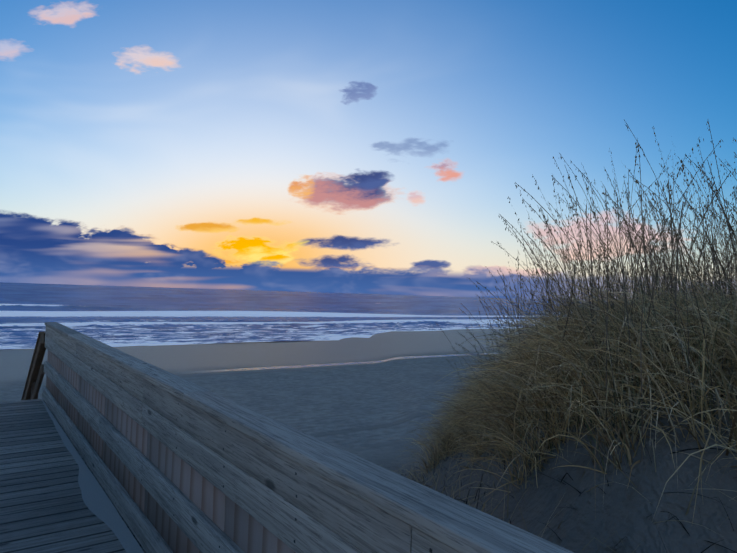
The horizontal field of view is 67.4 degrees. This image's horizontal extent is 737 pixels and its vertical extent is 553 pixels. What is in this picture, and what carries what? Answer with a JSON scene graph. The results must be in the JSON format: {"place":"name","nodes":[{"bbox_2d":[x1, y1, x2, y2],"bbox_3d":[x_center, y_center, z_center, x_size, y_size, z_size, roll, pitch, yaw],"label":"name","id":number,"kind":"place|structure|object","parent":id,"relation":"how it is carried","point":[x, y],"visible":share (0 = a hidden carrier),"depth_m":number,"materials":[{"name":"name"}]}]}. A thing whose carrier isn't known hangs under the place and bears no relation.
{"place":"outdoors","nodes":[
{"label":"outdoors","id":0,"kind":"place"},
{"bbox_2d":[21,331,45,399],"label":"boardwalk stair rails","id":1,"kind":"object","parent":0,"point":[35,376],"visible":0.29,"depth_m":8.10,"materials":[{"name":"brown wood"}]},
{"bbox_2d":[0,282,635,349],"bbox_3d":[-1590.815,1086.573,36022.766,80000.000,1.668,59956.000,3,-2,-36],"label":"ocean","id":2,"kind":"structure","parent":0,"point":[116,316],"depth_m":100.11,"materials":[{"name":"blue liquid"}]},
{"bbox_2d":[0,328,736,552],"bbox_3d":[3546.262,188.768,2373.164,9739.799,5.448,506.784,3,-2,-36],"label":"beach sand","id":3,"kind":"structure","parent":0,"point":[360,397],"depth_m":14.71,"materials":[{"name":"beige sand"}]},
{"bbox_2d":[384,339,736,552],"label":"grass blades","id":4,"kind":"object","parent":3,"relation":"on","point":[460,499],"visible":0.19,"depth_m":3.69,"materials":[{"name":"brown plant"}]},
{"bbox_2d":[395,252,736,522],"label":"dune grass","id":5,"kind":"structure","parent":3,"relation":"on","point":[513,408],"depth_m":3.96,"materials":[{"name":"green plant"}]},
{"bbox_2d":[436,120,736,461],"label":"sea oats","id":6,"kind":"object","parent":3,"relation":"on","point":[672,265],"visible":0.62,"depth_m":4.82,"materials":[{"name":"brown plant"}]},
{"bbox_3d":[-1.576,1.986,1.979,2.050,2.860,11.630,3,-2,-36],"label":"boardwalk","id":7,"kind":"object","parent":3,"relation":"on","visible":0},
{"bbox_2d":[0,399,145,552],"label":"boardwalk deck","id":8,"kind":"structure","parent":7,"relation":"on","point":[44,508],"depth_m":3.95,"materials":[{"name":"grey wood"}]},
{"bbox_2d":[41,399,143,552],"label":"sand drift on deck","id":9,"kind":"object","parent":8,"relation":"on","point":[98,502],"visible":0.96,"depth_m":3.82,"materials":[{"name":"beige sand"}]},
{"bbox_2d":[42,322,573,552],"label":"boardwalk rails","id":10,"kind":"object","parent":8,"relation":"attached to","point":[344,501],"visible":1,"depth_m":2.06,"materials":[{"name":"grey wood"}]},
{"bbox_2d":[46,350,295,552],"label":"boards","id":11,"kind":"object","parent":7,"relation":"attached to","point":[243,530],"visible":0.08,"depth_m":3.01,"materials":[{"name":"grey wood"}]},
{"bbox_2d":[48,344,431,552],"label":"nails","id":12,"kind":"object","parent":7,"relation":"attached to","point":[430,549],"visible":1,"depth_m":2.24,"materials":[{"name":"grey metal"}]},
{"bbox_2d":[0,0,736,300],"label":"sky","id":13,"kind":"structure","parent":0,"point":[326,146],"materials":[{"name":"blue"}]}
]}

